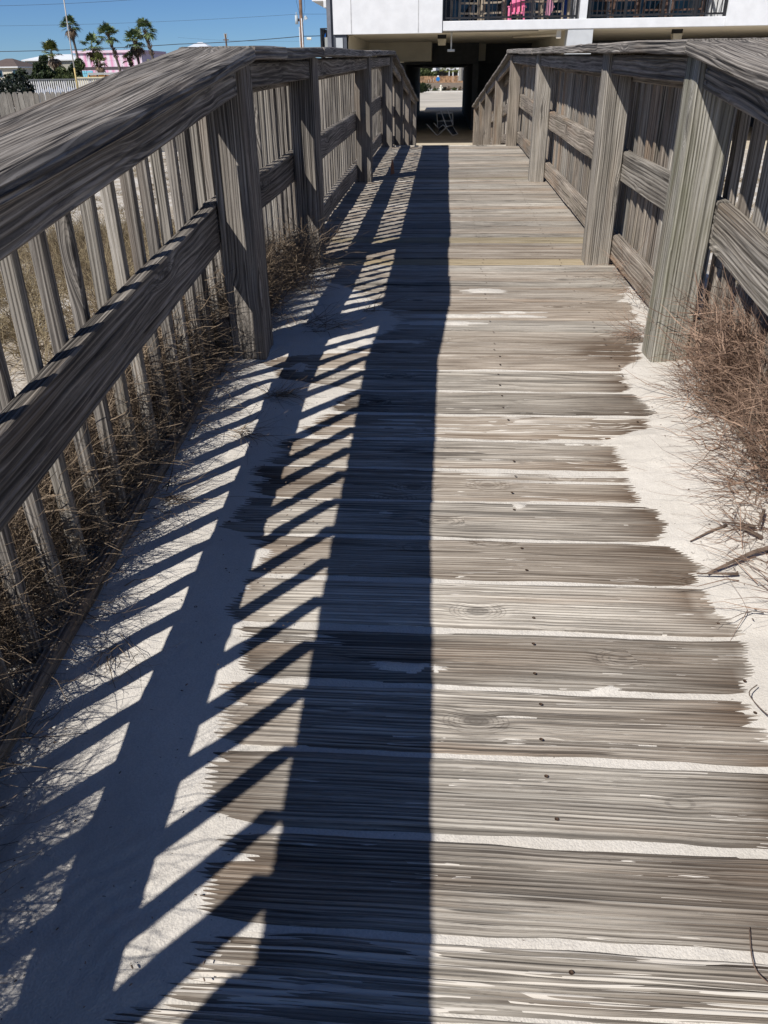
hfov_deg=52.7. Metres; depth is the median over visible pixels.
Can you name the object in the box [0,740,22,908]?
dry grass
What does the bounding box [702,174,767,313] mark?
dune grass
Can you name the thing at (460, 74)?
utility pole
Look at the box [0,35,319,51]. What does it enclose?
power line
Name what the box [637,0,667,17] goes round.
tall chair
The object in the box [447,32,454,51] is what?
hanging pipe
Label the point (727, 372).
dry grass
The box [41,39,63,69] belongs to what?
palm tree
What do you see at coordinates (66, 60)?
beach cottage
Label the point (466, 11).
folded lounger
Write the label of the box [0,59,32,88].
brown roof house
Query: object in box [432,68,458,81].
white building
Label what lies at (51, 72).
sea grape shrub
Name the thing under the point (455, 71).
street palm
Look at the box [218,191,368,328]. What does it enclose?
dry grass
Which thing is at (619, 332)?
grass tuft
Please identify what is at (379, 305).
grass tuft
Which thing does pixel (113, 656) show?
grass tuft
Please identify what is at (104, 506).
dry grass
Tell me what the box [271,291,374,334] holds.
grass tuft
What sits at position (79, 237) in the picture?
dune grass
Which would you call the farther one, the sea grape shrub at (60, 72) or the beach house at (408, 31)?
the sea grape shrub at (60, 72)
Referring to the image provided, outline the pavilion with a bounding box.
[188,42,209,46]
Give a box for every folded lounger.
[463,0,480,20]
[652,2,671,16]
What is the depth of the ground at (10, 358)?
12.30 m
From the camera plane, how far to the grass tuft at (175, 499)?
2.28 m
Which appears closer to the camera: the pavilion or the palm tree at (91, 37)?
the palm tree at (91, 37)
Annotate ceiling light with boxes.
[438,35,445,45]
[671,29,682,39]
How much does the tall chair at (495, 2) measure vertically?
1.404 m
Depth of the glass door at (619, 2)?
22.38 m
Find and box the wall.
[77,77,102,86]
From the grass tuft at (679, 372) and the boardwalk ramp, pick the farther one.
the boardwalk ramp
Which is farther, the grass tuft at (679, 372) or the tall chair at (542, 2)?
the tall chair at (542, 2)
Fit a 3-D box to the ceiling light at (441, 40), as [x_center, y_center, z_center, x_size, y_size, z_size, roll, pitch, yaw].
[1.721,-14.013,23.033,0.260,0.270,0.240,1,29,4]
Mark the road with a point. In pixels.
(455, 103)
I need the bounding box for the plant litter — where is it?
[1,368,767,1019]
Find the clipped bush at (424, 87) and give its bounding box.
[420,82,431,92]
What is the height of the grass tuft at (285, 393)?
0.263 m
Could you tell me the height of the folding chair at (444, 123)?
0.813 m
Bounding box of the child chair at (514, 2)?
[507,0,526,19]
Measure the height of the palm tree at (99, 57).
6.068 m
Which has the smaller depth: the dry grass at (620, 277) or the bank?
the dry grass at (620, 277)
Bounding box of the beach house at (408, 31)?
[312,0,767,129]
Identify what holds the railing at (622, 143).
attached to the boardwalk deck
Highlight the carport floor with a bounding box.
[416,110,767,148]
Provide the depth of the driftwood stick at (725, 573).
1.96 m
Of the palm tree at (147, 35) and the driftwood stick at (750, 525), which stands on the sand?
the driftwood stick at (750, 525)
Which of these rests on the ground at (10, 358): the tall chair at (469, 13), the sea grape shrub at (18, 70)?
the sea grape shrub at (18, 70)
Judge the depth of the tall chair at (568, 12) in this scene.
21.37 m
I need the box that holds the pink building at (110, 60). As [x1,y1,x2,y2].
[72,50,165,76]
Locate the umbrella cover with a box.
[559,0,566,18]
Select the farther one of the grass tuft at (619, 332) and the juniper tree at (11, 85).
the juniper tree at (11, 85)
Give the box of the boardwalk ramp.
[379,145,518,146]
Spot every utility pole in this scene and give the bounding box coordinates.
[223,33,228,45]
[295,0,310,46]
[458,68,462,80]
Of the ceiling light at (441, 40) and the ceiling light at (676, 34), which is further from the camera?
the ceiling light at (441, 40)
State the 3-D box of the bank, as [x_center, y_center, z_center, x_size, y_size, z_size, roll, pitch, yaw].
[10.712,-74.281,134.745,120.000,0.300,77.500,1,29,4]
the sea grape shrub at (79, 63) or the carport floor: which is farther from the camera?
the sea grape shrub at (79, 63)
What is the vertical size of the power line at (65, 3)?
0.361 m
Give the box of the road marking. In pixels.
[420,100,451,100]
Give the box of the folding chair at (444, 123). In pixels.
[427,111,457,135]
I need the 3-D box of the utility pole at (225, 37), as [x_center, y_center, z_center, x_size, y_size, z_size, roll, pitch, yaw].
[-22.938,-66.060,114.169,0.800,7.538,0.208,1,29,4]
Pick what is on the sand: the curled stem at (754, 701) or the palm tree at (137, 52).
the curled stem at (754, 701)
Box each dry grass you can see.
[0,223,319,845]
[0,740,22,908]
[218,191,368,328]
[581,233,703,366]
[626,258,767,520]
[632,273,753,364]
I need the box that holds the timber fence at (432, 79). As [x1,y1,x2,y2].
[420,76,462,82]
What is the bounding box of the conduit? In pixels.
[347,30,537,48]
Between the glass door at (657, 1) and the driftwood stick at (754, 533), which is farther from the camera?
the glass door at (657, 1)
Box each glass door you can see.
[452,0,496,20]
[504,0,560,19]
[587,0,634,18]
[639,0,701,17]
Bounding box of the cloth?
[545,0,554,14]
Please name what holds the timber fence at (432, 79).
on the bank
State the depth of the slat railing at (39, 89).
43.23 m
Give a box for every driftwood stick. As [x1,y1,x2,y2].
[690,524,727,541]
[696,572,738,575]
[707,546,767,572]
[722,522,755,527]
[736,527,761,537]
[758,509,765,526]
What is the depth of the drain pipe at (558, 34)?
22.02 m
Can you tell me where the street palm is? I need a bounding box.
[451,68,458,81]
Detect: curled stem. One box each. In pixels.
[749,685,767,714]
[749,927,767,982]
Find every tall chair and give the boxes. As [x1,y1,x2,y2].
[450,0,479,20]
[480,0,506,20]
[516,0,543,19]
[540,0,570,18]
[587,0,611,17]
[611,0,638,17]
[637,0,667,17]
[670,0,704,16]
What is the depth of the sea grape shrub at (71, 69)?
90.65 m
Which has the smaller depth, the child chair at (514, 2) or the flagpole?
the child chair at (514, 2)
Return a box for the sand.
[0,264,767,1023]
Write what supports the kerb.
on the ground at (10, 358)
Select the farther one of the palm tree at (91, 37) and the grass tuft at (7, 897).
the palm tree at (91, 37)
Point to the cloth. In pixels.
(550, 6)
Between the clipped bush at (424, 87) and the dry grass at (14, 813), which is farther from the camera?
the clipped bush at (424, 87)
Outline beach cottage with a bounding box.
[21,54,75,69]
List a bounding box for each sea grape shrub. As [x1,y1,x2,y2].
[5,72,34,90]
[14,67,39,89]
[31,61,63,78]
[32,54,59,89]
[49,58,85,87]
[55,67,76,84]
[67,63,81,75]
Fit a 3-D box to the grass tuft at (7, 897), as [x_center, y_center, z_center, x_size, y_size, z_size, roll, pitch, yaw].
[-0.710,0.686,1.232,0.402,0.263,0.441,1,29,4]
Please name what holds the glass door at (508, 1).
in the beach house at (408, 31)
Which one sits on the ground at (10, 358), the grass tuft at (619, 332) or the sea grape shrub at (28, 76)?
the sea grape shrub at (28, 76)
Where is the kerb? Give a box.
[424,91,462,92]
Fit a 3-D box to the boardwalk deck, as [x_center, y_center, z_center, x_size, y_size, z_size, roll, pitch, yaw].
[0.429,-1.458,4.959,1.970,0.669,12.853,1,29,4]
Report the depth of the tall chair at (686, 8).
21.17 m
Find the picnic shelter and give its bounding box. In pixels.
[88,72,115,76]
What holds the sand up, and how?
on the boardwalk deck
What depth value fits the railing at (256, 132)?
2.19 m
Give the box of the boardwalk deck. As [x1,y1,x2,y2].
[105,146,767,1023]
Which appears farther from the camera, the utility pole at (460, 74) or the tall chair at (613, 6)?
the utility pole at (460, 74)
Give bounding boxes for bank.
[426,82,462,88]
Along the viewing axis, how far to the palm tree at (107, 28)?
120.03 m
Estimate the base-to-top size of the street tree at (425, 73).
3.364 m
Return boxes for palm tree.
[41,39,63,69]
[58,14,82,73]
[78,31,102,66]
[90,52,108,72]
[96,21,121,70]
[122,51,134,66]
[123,28,145,63]
[134,18,158,58]
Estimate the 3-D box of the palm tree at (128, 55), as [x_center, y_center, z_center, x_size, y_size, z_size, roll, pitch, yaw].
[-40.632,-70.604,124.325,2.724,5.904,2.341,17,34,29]
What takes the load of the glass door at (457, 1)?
in the beach house at (408, 31)
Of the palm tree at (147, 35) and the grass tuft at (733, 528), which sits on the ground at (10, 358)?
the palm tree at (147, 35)
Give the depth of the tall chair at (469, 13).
21.62 m
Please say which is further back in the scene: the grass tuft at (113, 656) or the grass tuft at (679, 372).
the grass tuft at (679, 372)
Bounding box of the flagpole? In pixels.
[63,0,77,87]
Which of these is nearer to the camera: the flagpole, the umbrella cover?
the umbrella cover
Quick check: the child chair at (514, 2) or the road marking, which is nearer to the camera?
the child chair at (514, 2)
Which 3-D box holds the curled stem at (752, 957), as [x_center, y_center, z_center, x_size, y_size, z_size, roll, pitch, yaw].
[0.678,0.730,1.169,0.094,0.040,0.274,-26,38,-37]
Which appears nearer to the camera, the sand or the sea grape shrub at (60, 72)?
the sand
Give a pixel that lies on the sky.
(45, 19)
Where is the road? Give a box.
[13,92,462,109]
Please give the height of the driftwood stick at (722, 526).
0.024 m
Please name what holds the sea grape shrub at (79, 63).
on the ground at (10, 358)
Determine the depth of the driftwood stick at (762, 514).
2.11 m
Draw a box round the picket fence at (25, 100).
[0,91,177,150]
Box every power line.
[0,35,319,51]
[6,0,123,5]
[20,14,293,25]
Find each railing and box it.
[0,46,418,772]
[0,78,99,99]
[472,38,767,482]
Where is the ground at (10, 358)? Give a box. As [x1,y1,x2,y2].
[0,80,767,615]
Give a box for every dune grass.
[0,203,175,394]
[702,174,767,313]
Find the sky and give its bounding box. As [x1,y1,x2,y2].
[0,0,326,61]
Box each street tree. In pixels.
[420,68,428,79]
[420,68,437,78]
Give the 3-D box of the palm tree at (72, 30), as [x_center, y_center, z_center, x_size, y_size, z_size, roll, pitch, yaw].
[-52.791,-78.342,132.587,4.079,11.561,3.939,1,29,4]
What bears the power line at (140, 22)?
attached to the utility pole at (301, 34)
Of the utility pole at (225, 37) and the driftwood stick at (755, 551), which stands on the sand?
the driftwood stick at (755, 551)
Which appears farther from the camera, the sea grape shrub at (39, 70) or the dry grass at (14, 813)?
the sea grape shrub at (39, 70)
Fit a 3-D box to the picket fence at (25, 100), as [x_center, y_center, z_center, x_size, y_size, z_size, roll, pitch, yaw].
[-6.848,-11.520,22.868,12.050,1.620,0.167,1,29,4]
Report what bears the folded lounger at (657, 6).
on the beach house at (408, 31)
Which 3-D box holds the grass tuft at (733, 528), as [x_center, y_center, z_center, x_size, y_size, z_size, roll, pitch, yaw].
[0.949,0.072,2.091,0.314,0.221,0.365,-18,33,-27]
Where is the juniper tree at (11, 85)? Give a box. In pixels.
[0,72,34,116]
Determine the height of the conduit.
2.225 m
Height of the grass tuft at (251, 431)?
0.208 m
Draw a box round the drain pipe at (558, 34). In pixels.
[513,30,560,38]
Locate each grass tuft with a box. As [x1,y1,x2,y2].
[0,826,46,977]
[1,676,71,783]
[69,621,179,717]
[143,470,243,532]
[220,396,300,464]
[227,356,318,413]
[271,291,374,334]
[348,285,410,314]
[587,295,644,346]
[653,359,699,381]
[677,484,767,565]
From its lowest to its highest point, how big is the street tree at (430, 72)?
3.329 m
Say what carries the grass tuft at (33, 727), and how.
on the sand
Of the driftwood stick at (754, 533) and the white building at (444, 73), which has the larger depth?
the white building at (444, 73)

